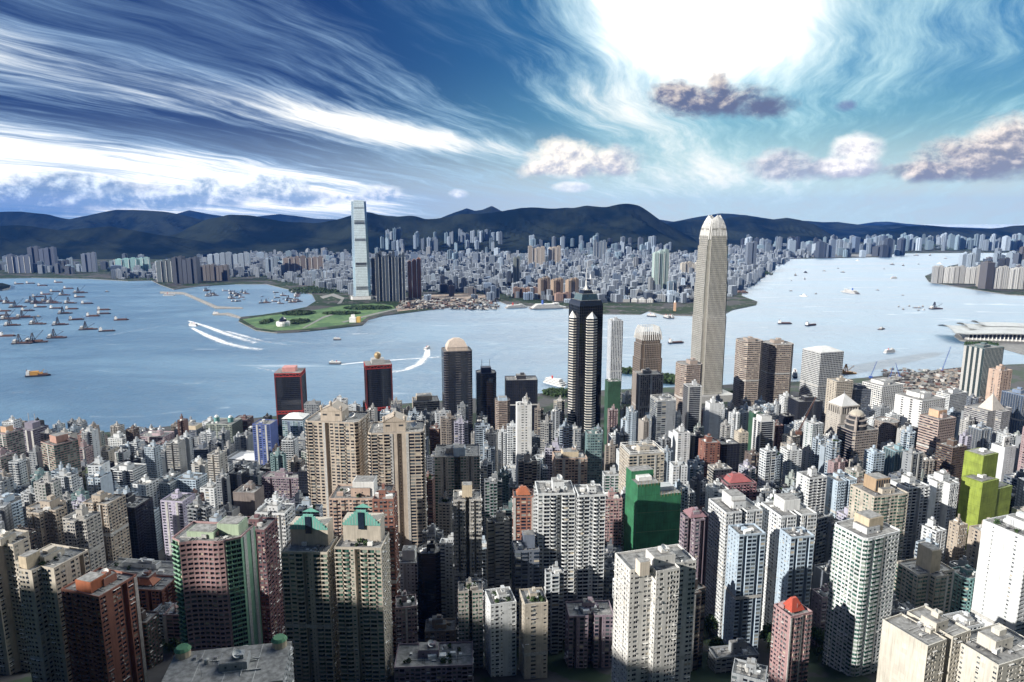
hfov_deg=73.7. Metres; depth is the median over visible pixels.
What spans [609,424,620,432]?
apartment tower
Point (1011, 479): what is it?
apartment tower
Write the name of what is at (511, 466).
apartment tower
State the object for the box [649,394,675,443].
office tower
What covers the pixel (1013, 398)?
office tower
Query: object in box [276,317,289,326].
round pavilion
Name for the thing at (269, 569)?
apartment tower
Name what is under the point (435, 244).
housing tower
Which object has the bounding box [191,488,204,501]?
apartment tower
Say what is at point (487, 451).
apartment tower
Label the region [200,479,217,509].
apartment tower
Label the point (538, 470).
apartment tower
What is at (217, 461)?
office block
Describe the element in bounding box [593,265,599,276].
distant block
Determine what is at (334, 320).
park lawn
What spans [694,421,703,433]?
office block
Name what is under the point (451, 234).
housing tower
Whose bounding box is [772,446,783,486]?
apartment tower
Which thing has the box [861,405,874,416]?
apartment tower
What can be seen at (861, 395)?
office block
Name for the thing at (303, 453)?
apartment tower
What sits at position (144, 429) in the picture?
apartment block
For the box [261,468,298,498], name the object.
apartment block
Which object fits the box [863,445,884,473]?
apartment tower
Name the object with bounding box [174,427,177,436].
office block
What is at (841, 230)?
mountains
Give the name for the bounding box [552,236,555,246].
housing tower
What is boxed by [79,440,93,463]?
apartment tower
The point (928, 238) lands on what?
housing tower
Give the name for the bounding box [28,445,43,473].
apartment tower
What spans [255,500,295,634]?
apartment tower
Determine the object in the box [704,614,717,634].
street tree
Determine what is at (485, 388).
office tower
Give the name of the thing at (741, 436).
apartment tower
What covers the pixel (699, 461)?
apartment tower
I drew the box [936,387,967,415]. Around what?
office block
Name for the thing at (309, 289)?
woods
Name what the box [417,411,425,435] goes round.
apartment tower
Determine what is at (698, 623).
apartment block
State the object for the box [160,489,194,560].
apartment tower
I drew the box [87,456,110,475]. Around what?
apartment tower
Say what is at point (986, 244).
housing tower
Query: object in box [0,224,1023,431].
water
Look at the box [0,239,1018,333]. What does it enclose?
kowloon land
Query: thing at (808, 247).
housing tower
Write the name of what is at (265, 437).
office tower
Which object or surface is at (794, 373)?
ferry
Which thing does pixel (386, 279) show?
distant estate
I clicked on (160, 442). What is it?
office block
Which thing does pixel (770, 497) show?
apartment tower
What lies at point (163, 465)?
apartment tower
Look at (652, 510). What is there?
netted tower
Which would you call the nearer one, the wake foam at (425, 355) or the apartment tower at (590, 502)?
the apartment tower at (590, 502)
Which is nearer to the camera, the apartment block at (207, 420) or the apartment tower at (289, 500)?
the apartment tower at (289, 500)
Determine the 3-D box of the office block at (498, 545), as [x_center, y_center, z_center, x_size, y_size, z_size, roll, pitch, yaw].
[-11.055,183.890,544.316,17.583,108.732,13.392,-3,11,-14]
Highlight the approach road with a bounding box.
[320,293,343,303]
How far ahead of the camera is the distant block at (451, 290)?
3553.66 m
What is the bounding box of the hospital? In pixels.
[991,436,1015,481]
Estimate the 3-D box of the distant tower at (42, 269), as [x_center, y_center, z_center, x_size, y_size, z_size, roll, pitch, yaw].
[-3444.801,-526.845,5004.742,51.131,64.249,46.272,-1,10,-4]
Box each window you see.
[0,546,29,674]
[16,558,79,681]
[63,590,142,681]
[174,541,230,648]
[287,539,339,681]
[305,517,311,533]
[340,536,392,680]
[358,512,363,528]
[539,496,573,639]
[583,497,602,599]
[705,501,753,636]
[760,505,816,629]
[769,607,808,681]
[824,527,898,675]
[893,564,950,611]
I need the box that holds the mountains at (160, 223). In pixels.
[0,210,203,235]
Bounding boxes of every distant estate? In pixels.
[6,254,33,272]
[27,246,57,265]
[81,252,97,271]
[114,257,137,269]
[137,257,150,270]
[155,259,172,281]
[171,256,201,283]
[200,264,229,280]
[207,252,250,268]
[265,256,277,275]
[282,255,323,273]
[315,270,349,278]
[371,257,376,295]
[375,251,405,300]
[407,257,421,298]
[513,256,519,282]
[513,286,537,297]
[528,245,544,266]
[538,276,549,298]
[548,246,560,263]
[550,277,562,295]
[554,292,570,300]
[565,277,578,296]
[593,239,605,258]
[623,297,652,302]
[652,249,669,288]
[666,280,677,291]
[680,261,695,273]
[734,269,753,273]
[745,241,756,264]
[931,265,977,283]
[966,253,975,266]
[976,265,979,286]
[992,266,1023,288]
[997,257,1009,266]
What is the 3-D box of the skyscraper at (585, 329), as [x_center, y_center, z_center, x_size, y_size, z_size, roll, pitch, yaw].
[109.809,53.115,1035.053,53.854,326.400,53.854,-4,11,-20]
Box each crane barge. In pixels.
[0,309,18,319]
[2,297,15,303]
[3,317,20,325]
[8,300,26,307]
[11,334,32,343]
[15,308,33,317]
[24,294,41,302]
[25,330,47,342]
[28,316,46,324]
[30,297,44,303]
[45,295,61,303]
[46,329,66,338]
[52,317,68,325]
[57,306,72,313]
[58,289,70,295]
[64,297,76,303]
[73,287,87,292]
[78,321,97,329]
[929,302,942,308]
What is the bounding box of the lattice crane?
[795,397,815,434]
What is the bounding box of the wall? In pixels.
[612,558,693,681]
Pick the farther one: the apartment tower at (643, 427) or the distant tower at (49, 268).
the distant tower at (49, 268)
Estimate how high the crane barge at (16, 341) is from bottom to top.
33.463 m
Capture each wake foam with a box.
[188,321,254,342]
[191,328,261,349]
[224,331,258,339]
[341,357,435,364]
[392,349,429,372]
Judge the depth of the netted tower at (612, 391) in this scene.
1167.91 m
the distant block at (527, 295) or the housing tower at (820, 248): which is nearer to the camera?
the distant block at (527, 295)
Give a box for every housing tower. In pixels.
[380,236,383,248]
[385,237,388,249]
[389,231,393,239]
[393,227,395,240]
[396,227,400,239]
[396,240,398,252]
[413,234,416,248]
[421,238,423,248]
[434,238,437,250]
[444,232,447,243]
[447,236,450,246]
[449,231,452,243]
[458,229,461,240]
[470,230,473,242]
[475,240,478,249]
[479,231,482,241]
[484,229,488,239]
[489,237,492,248]
[491,241,494,250]
[498,231,501,243]
[530,238,535,246]
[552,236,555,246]
[561,236,564,248]
[571,238,574,246]
[607,238,611,244]
[620,241,623,251]
[625,246,631,254]
[638,237,642,248]
[639,244,645,253]
[645,242,650,249]
[651,236,655,248]
[740,238,744,248]
[745,236,751,244]
[761,239,768,251]
[765,242,770,251]
[776,237,782,248]
[787,239,795,253]
[795,236,800,250]
[800,241,805,248]
[806,244,810,253]
[811,243,815,254]
[815,240,825,257]
[825,244,828,257]
[828,239,835,257]
[835,239,842,254]
[837,248,844,255]
[843,250,847,256]
[846,241,851,256]
[851,236,860,251]
[859,250,866,256]
[863,238,870,249]
[866,243,871,253]
[871,245,879,255]
[874,235,881,245]
[879,244,888,256]
[884,238,892,256]
[894,249,899,255]
[897,237,905,254]
[904,235,909,250]
[909,239,913,250]
[915,238,922,250]
[922,234,925,247]
[924,236,931,248]
[925,240,933,249]
[936,237,940,247]
[941,241,945,250]
[943,235,947,247]
[947,233,954,248]
[954,235,960,249]
[959,237,965,249]
[967,239,973,249]
[973,234,979,247]
[979,234,985,249]
[982,239,989,250]
[989,236,995,249]
[997,238,1001,247]
[1001,235,1010,250]
[1010,239,1015,249]
[1012,234,1017,249]
[1017,239,1021,248]
[1018,234,1023,246]
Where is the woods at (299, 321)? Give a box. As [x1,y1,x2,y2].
[288,318,309,323]
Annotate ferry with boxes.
[163,292,175,295]
[329,360,341,363]
[504,303,526,308]
[543,375,566,386]
[792,369,797,377]
[883,348,895,352]
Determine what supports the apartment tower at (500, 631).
on the ground at (560, 670)
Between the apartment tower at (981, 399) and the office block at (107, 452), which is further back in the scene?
the apartment tower at (981, 399)
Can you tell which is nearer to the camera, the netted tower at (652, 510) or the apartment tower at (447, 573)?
the apartment tower at (447, 573)
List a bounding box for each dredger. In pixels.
[25,369,50,376]
[842,364,856,373]
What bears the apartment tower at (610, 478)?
on the ground at (560, 670)
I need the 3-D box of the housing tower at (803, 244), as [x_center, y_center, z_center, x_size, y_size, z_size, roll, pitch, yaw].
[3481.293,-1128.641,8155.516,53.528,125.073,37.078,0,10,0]
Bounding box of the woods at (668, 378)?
[663,373,674,383]
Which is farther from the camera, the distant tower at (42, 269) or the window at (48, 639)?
the distant tower at (42, 269)
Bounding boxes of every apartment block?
[53,420,65,427]
[81,459,88,471]
[82,467,87,490]
[85,473,88,490]
[105,434,107,444]
[106,555,175,575]
[110,421,124,435]
[114,457,122,465]
[119,441,129,449]
[135,456,145,463]
[136,569,177,610]
[139,427,151,433]
[140,430,174,444]
[140,607,163,668]
[147,424,156,430]
[153,507,162,550]
[153,602,172,638]
[160,510,165,558]
[162,468,180,477]
[163,601,181,642]
[171,421,177,430]
[194,431,201,446]
[200,428,215,443]
[202,416,212,430]
[218,427,230,443]
[218,502,239,515]
[224,440,235,455]
[234,432,239,450]
[234,458,252,469]
[238,430,253,450]
[250,468,265,484]
[253,460,262,470]
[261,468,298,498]
[278,434,284,445]
[395,590,417,651]
[402,405,412,415]
[422,408,430,438]
[426,420,428,438]
[457,577,483,668]
[465,574,487,649]
[511,530,539,646]
[543,411,550,419]
[564,597,612,667]
[603,553,614,606]
[619,405,625,426]
[622,390,630,402]
[691,577,705,670]
[810,560,830,608]
[876,605,970,681]
[891,594,909,615]
[901,601,916,609]
[920,469,927,483]
[943,610,983,629]
[947,407,959,436]
[949,555,974,568]
[954,416,960,442]
[956,623,1023,681]
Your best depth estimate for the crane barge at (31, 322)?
2636.93 m
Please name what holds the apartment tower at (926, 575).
on the ground at (560, 670)
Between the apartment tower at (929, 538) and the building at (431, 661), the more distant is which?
the apartment tower at (929, 538)
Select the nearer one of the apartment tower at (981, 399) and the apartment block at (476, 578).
the apartment block at (476, 578)
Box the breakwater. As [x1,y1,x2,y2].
[160,291,242,308]
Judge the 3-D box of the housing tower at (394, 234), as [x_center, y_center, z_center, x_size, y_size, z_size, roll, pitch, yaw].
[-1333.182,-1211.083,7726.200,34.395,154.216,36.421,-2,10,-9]
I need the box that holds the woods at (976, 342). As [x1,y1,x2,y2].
[963,341,998,345]
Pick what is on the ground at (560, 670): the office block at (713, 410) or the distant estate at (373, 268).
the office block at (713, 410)
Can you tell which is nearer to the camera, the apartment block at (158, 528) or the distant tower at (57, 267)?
the apartment block at (158, 528)
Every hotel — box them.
[412,393,439,424]
[606,317,622,407]
[674,357,702,413]
[862,377,903,412]
[894,389,945,426]
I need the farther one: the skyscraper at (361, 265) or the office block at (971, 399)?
the skyscraper at (361, 265)
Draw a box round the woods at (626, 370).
[622,366,631,373]
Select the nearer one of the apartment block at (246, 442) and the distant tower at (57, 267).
the apartment block at (246, 442)
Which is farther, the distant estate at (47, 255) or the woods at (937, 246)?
the woods at (937, 246)
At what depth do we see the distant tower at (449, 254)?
6133.67 m
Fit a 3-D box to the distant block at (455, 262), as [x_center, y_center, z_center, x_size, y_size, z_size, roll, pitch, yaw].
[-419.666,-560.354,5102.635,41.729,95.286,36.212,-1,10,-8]
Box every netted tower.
[603,379,620,451]
[624,465,681,550]
[748,410,763,450]
[957,447,1012,553]
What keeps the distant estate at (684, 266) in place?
on the kowloon land at (737, 301)
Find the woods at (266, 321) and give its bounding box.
[259,318,274,323]
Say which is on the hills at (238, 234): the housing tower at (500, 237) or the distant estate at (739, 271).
the housing tower at (500, 237)
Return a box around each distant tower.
[0,261,6,269]
[33,263,37,271]
[37,265,46,273]
[46,265,52,271]
[54,263,61,273]
[61,259,69,270]
[64,265,74,273]
[67,257,72,265]
[76,264,81,271]
[100,261,108,269]
[111,265,122,269]
[257,252,263,257]
[286,250,291,256]
[340,252,344,260]
[411,252,417,261]
[426,246,431,255]
[447,249,452,259]
[452,252,458,259]
[466,248,471,256]
[473,252,479,262]
[489,255,496,265]
[494,247,499,255]
[506,253,509,264]
[564,249,568,256]
[605,251,610,262]
[633,257,638,268]
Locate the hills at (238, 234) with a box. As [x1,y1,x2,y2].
[170,204,698,256]
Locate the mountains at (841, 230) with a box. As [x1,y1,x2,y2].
[661,213,905,237]
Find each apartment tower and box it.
[0,424,26,458]
[0,448,16,472]
[0,469,11,476]
[0,492,24,528]
[0,529,30,674]
[2,415,21,427]
[8,454,28,484]
[13,481,21,493]
[15,524,37,549]
[15,543,90,681]
[20,453,31,478]
[20,485,35,527]
[21,475,34,490]
[26,494,67,549]
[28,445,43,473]
[30,468,50,478]
[31,473,42,486]
[33,472,62,501]
[40,428,56,440]
[40,432,83,487]
[51,423,64,432]
[51,462,68,477]
[54,468,79,494]
[61,428,77,438]
[61,567,147,681]
[62,491,71,513]
[62,503,106,570]
[66,463,77,471]
[67,418,76,427]
[67,424,82,432]
[71,488,89,500]
[71,494,87,511]
[72,418,87,429]
[77,428,83,445]
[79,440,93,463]
[79,477,83,488]
[81,425,100,460]
[82,490,131,560]
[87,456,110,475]
[87,466,113,497]
[91,421,100,445]
[100,431,105,445]
[113,481,124,490]
[114,447,129,461]
[121,486,138,495]
[131,474,161,530]
[135,442,146,457]
[144,440,162,478]
[157,475,178,498]
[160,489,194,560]
[161,444,167,473]
[161,457,165,474]
[171,516,262,650]
[174,470,207,492]
[177,414,188,436]
[179,430,193,470]
[187,495,211,523]
[190,455,207,471]
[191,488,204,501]
[192,458,208,480]
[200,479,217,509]
[206,415,242,442]
[209,436,223,451]
[209,513,222,521]
[211,507,225,517]
[215,469,231,508]
[228,462,233,471]
[233,480,264,515]
[247,512,284,643]
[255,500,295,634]
[268,491,283,502]
[270,448,286,470]
[272,443,281,451]
[281,432,298,469]
[281,508,340,681]
[282,494,294,502]
[288,455,304,471]
[295,497,322,516]
[301,447,307,463]
[305,400,369,516]
[329,475,394,539]
[334,504,393,681]
[348,401,360,410]
[366,403,377,421]
[367,410,427,550]
[372,483,400,653]
[380,406,391,420]
[390,400,400,412]
[391,397,401,412]
[399,545,418,631]
[407,411,413,420]
[410,407,418,419]
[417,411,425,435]
[422,523,443,543]
[425,436,428,471]
[426,471,435,528]
[432,408,438,424]
[434,443,480,532]
[435,408,447,424]
[438,491,453,537]
[439,533,454,617]
[440,410,455,444]
[452,481,482,638]
[454,415,467,444]
[457,401,468,443]
[471,431,474,443]
[474,420,488,446]
[477,411,486,422]
[480,440,494,472]
[480,458,492,535]
[482,535,486,579]
[483,424,489,445]
[484,471,501,540]
[484,585,515,676]
[485,426,497,474]
[497,426,506,471]
[498,467,508,507]
[500,466,511,480]
[503,498,512,574]
[504,461,515,480]
[507,420,515,464]
[509,477,517,499]
[512,485,533,539]
[513,433,515,465]
[516,396,531,481]
[518,450,536,524]
[518,587,547,678]
[532,431,539,446]
[532,443,539,455]
[532,455,540,480]
[533,474,574,639]
[534,403,542,434]
[536,451,544,463]
[540,414,552,453]
[540,459,547,480]
[544,561,563,653]
[545,438,562,480]
[551,405,561,439]
[552,445,586,487]
[554,395,564,423]
[554,429,558,443]
[559,418,572,447]
[572,422,581,449]
[574,480,605,600]
[581,429,586,452]
[585,427,602,484]
[592,423,602,486]
[602,465,618,491]
[604,439,617,470]
[604,487,622,546]
[607,404,617,442]
[608,429,617,443]
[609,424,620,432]
[611,544,695,681]
[615,426,628,447]
[616,448,619,470]
[618,441,664,493]
[620,487,625,551]
[621,415,626,431]
[627,406,637,444]
[638,415,648,442]
[658,433,670,448]
[660,445,672,481]
[669,458,687,485]
[672,423,689,463]
[673,479,687,533]
[676,410,681,428]
[679,507,708,585]
[684,481,695,508]
[687,455,703,476]
[687,460,703,484]
[690,470,707,507]
[698,434,719,478]
[701,409,702,425]
[703,407,704,425]
[705,478,728,513]
[705,489,762,636]
[707,460,732,483]
[715,394,722,402]
[715,471,756,501]
[720,419,730,437]
[721,402,726,422]
[722,523,765,649]
[727,403,737,420]
[728,408,740,438]
[734,425,748,468]
[737,408,748,431]
[738,459,755,480]
[740,402,747,410]
[744,448,759,483]
[748,403,763,418]
[753,493,763,506]
[754,395,765,405]
[756,483,774,501]
[757,443,775,486]
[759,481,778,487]
[759,492,816,631]
[760,402,773,411]
[762,407,775,421]
[766,490,776,500]
[768,596,812,681]
[769,399,780,421]
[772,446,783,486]
[773,419,782,451]
[774,525,814,607]
[780,443,801,486]
[781,482,801,501]
[782,429,799,447]
[784,421,793,433]
[785,469,795,487]
[794,416,807,445]
[796,466,826,513]
[801,415,823,470]
[810,434,823,470]
[810,583,828,646]
[814,506,827,564]
[818,442,826,473]
[821,411,825,433]
[822,509,899,676]
[823,430,834,437]
[824,433,841,472]
[824,469,856,517]
[824,513,839,562]
[827,455,847,472]
[830,518,849,559]
[836,505,848,520]
[845,463,865,477]
[848,472,908,560]
[849,455,862,466]
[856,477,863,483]
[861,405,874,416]
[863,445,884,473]
[866,415,874,426]
[873,403,888,416]
[880,439,895,450]
[885,410,899,419]
[888,469,906,478]
[890,472,929,559]
[893,542,954,613]
[896,425,906,443]
[900,424,915,448]
[901,445,922,480]
[914,533,938,557]
[918,516,946,561]
[921,451,934,475]
[925,447,933,456]
[926,468,958,562]
[944,514,967,565]
[950,564,975,614]
[965,517,989,569]
[970,511,1023,635]
[978,396,985,402]
[990,429,1001,448]
[996,427,1014,444]
[1003,468,1023,487]
[1009,486,1015,513]
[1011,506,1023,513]
[1013,431,1020,444]
[1013,435,1021,472]
[1017,426,1023,470]
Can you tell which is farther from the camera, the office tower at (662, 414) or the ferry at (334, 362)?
the ferry at (334, 362)
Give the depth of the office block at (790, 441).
898.59 m
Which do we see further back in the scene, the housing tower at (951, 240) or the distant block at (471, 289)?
the housing tower at (951, 240)
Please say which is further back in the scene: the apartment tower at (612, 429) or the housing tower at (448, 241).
the housing tower at (448, 241)
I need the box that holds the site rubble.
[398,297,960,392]
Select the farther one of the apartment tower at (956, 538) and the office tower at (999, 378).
the office tower at (999, 378)
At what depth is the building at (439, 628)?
503.22 m
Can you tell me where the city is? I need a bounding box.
[111,244,811,302]
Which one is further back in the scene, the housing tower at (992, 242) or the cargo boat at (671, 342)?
the housing tower at (992, 242)
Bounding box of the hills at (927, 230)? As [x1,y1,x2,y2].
[840,225,1023,244]
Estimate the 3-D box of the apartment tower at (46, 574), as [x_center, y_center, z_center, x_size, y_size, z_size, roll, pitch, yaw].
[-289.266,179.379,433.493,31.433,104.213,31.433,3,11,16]
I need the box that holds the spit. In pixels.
[212,313,240,318]
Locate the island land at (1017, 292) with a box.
[925,261,1023,295]
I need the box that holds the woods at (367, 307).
[343,305,392,309]
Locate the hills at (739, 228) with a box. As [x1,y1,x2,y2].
[667,216,863,246]
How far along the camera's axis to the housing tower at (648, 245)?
7128.91 m
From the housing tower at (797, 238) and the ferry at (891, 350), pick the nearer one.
the ferry at (891, 350)
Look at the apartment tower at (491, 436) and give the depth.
850.81 m
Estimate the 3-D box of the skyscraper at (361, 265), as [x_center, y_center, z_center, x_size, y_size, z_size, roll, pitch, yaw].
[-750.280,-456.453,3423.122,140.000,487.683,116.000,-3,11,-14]
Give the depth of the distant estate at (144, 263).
5186.98 m
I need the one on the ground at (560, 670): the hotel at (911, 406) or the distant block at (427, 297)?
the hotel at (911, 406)
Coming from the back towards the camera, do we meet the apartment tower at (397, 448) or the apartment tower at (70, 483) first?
the apartment tower at (70, 483)
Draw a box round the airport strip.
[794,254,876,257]
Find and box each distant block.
[308,270,315,280]
[424,294,430,300]
[439,275,444,288]
[440,283,447,292]
[447,279,452,293]
[449,285,453,295]
[453,260,458,269]
[453,275,457,290]
[468,286,475,293]
[483,282,491,292]
[486,264,491,277]
[487,291,493,300]
[491,285,499,297]
[498,257,503,267]
[506,270,512,285]
[523,292,532,299]
[526,275,530,284]
[577,265,581,272]
[587,260,592,267]
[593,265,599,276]
[612,272,620,281]
[636,289,643,295]
[643,291,655,298]
[648,277,654,290]
[657,294,665,301]
[667,294,675,301]
[679,285,685,292]
[687,295,693,301]
[958,253,966,265]
[972,247,980,261]
[978,261,995,288]
[993,251,1000,261]
[994,248,1001,253]
[1006,251,1016,258]
[1012,253,1022,263]
[1019,246,1023,259]
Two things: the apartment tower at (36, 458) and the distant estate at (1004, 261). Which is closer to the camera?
the apartment tower at (36, 458)
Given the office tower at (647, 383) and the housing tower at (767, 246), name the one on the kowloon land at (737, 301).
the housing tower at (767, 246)
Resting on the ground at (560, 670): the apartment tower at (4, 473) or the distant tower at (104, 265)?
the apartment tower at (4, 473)
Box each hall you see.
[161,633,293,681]
[227,450,254,463]
[939,320,1023,341]
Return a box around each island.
[0,283,10,290]
[954,334,1023,354]
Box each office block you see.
[0,474,14,494]
[35,417,44,424]
[100,443,118,460]
[102,458,114,467]
[108,431,126,445]
[110,461,147,491]
[124,452,140,462]
[125,492,158,559]
[129,437,144,455]
[156,437,169,445]
[166,435,187,473]
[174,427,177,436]
[193,441,209,458]
[207,447,227,481]
[227,464,249,505]
[260,460,270,472]
[263,413,271,418]
[293,490,306,507]
[298,431,306,457]
[298,462,309,498]
[304,399,320,415]
[333,395,347,404]
[417,539,441,639]
[427,448,435,474]
[430,423,440,454]
[455,411,462,420]
[476,415,483,422]
[486,507,509,588]
[505,372,537,430]
[604,539,622,559]
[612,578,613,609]
[640,437,651,443]
[668,427,678,449]
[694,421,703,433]
[704,396,721,438]
[740,396,750,405]
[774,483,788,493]
[778,391,791,412]
[779,410,794,433]
[780,438,797,446]
[787,394,822,421]
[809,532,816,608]
[824,375,852,413]
[824,433,839,443]
[852,383,870,409]
[883,443,908,475]
[898,421,917,449]
[934,437,966,518]
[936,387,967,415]
[958,414,974,442]
[959,429,971,449]
[966,393,978,404]
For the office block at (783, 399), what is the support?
on the ground at (560, 670)
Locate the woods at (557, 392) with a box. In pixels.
[542,387,567,396]
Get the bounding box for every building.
[394,640,473,681]
[425,614,456,641]
[707,637,758,672]
[731,657,768,681]
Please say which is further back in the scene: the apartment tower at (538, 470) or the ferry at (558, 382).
the ferry at (558, 382)
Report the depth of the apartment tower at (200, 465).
860.58 m
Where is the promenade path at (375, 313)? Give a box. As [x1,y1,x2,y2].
[343,308,399,321]
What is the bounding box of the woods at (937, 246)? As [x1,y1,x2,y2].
[922,244,968,250]
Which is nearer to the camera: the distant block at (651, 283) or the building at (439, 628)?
the building at (439, 628)
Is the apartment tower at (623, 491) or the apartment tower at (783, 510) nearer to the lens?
the apartment tower at (783, 510)
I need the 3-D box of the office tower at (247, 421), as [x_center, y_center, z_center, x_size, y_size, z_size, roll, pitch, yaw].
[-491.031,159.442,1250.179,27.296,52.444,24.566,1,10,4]
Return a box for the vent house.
[349,314,360,322]
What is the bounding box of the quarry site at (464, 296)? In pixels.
[396,293,496,310]
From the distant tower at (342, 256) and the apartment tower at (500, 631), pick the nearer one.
the apartment tower at (500, 631)
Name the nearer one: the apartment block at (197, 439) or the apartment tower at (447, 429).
the apartment tower at (447, 429)
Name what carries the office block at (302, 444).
on the ground at (560, 670)
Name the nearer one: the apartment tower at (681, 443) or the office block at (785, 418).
the apartment tower at (681, 443)
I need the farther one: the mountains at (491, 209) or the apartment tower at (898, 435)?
the mountains at (491, 209)
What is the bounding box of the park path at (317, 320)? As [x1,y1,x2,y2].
[303,314,331,327]
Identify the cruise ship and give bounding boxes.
[529,300,565,309]
[840,288,859,293]
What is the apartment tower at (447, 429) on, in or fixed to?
on the ground at (560, 670)
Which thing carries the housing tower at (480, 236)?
on the hills at (238, 234)
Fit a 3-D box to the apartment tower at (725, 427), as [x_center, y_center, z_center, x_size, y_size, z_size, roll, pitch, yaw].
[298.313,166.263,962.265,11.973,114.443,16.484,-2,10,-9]
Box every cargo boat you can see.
[0,332,15,336]
[68,316,83,319]
[96,310,110,313]
[98,327,114,331]
[114,316,128,320]
[668,339,683,343]
[778,319,791,323]
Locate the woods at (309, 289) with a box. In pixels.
[289,285,347,293]
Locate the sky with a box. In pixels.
[0,0,1023,223]
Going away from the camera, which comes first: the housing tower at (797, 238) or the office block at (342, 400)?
the office block at (342, 400)
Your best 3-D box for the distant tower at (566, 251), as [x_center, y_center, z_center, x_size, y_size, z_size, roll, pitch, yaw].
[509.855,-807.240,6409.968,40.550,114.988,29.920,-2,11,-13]
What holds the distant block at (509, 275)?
on the kowloon land at (737, 301)
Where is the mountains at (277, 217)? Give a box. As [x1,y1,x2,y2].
[177,210,336,222]
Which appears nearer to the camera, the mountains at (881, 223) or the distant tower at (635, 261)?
the distant tower at (635, 261)
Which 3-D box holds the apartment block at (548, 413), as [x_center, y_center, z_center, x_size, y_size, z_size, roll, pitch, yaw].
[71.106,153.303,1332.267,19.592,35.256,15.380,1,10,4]
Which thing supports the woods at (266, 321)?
on the kowloon land at (737, 301)
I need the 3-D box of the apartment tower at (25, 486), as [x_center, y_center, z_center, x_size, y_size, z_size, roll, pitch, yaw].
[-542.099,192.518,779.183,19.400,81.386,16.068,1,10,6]
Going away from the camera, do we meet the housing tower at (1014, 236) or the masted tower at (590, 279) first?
the masted tower at (590, 279)
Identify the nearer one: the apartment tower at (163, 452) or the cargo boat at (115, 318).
the apartment tower at (163, 452)
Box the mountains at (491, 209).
[442,206,499,217]
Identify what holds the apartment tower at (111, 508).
on the ground at (560, 670)
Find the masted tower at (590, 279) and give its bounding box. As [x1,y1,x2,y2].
[587,274,595,284]
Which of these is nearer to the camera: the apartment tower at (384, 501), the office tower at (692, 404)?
the apartment tower at (384, 501)
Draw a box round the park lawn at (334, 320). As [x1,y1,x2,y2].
[243,304,394,330]
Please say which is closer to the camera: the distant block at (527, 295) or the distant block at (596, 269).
the distant block at (527, 295)
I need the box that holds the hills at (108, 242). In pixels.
[0,225,222,258]
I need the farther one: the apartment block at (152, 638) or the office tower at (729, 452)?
the office tower at (729, 452)
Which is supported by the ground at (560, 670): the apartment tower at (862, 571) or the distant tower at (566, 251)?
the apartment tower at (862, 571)
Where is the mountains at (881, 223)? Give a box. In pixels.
[858,222,990,228]
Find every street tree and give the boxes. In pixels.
[163,637,180,654]
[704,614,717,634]
[708,636,728,646]
[759,622,771,647]
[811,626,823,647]
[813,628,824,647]
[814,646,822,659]
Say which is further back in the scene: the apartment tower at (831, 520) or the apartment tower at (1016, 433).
the apartment tower at (1016, 433)
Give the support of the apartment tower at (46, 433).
on the ground at (560, 670)
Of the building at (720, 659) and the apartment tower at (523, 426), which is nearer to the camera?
the building at (720, 659)
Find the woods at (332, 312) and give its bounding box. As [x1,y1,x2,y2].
[322,310,360,314]
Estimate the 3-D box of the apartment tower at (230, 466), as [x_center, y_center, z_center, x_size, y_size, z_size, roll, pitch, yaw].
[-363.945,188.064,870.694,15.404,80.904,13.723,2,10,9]
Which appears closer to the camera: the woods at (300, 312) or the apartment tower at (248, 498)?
the apartment tower at (248, 498)
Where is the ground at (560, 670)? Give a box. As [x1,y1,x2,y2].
[0,364,1023,681]
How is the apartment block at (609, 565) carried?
on the ground at (560, 670)
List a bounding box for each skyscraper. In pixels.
[350,200,376,299]
[567,268,602,432]
[631,324,661,404]
[690,215,732,403]
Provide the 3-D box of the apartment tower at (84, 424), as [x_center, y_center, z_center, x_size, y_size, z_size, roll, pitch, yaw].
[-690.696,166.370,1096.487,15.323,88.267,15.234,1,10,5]
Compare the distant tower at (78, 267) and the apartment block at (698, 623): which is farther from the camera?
the distant tower at (78, 267)
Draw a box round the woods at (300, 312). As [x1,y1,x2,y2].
[282,310,315,315]
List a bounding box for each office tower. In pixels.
[21,413,48,456]
[125,425,139,441]
[188,422,203,447]
[235,414,253,431]
[252,419,278,464]
[274,365,306,435]
[282,412,309,436]
[364,352,392,420]
[441,337,472,443]
[476,359,495,429]
[495,395,509,429]
[632,368,663,442]
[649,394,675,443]
[682,379,701,431]
[689,429,704,459]
[716,438,739,471]
[732,336,762,409]
[751,413,774,452]
[759,338,793,402]
[799,345,843,410]
[824,390,859,433]
[837,409,878,468]
[874,417,898,449]
[916,407,955,452]
[959,342,1003,398]
[963,388,1011,432]
[968,422,992,449]
[985,364,1011,401]
[1000,387,1023,434]
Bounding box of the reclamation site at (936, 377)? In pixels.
[898,367,961,394]
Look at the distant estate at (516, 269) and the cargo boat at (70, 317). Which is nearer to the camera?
the cargo boat at (70, 317)

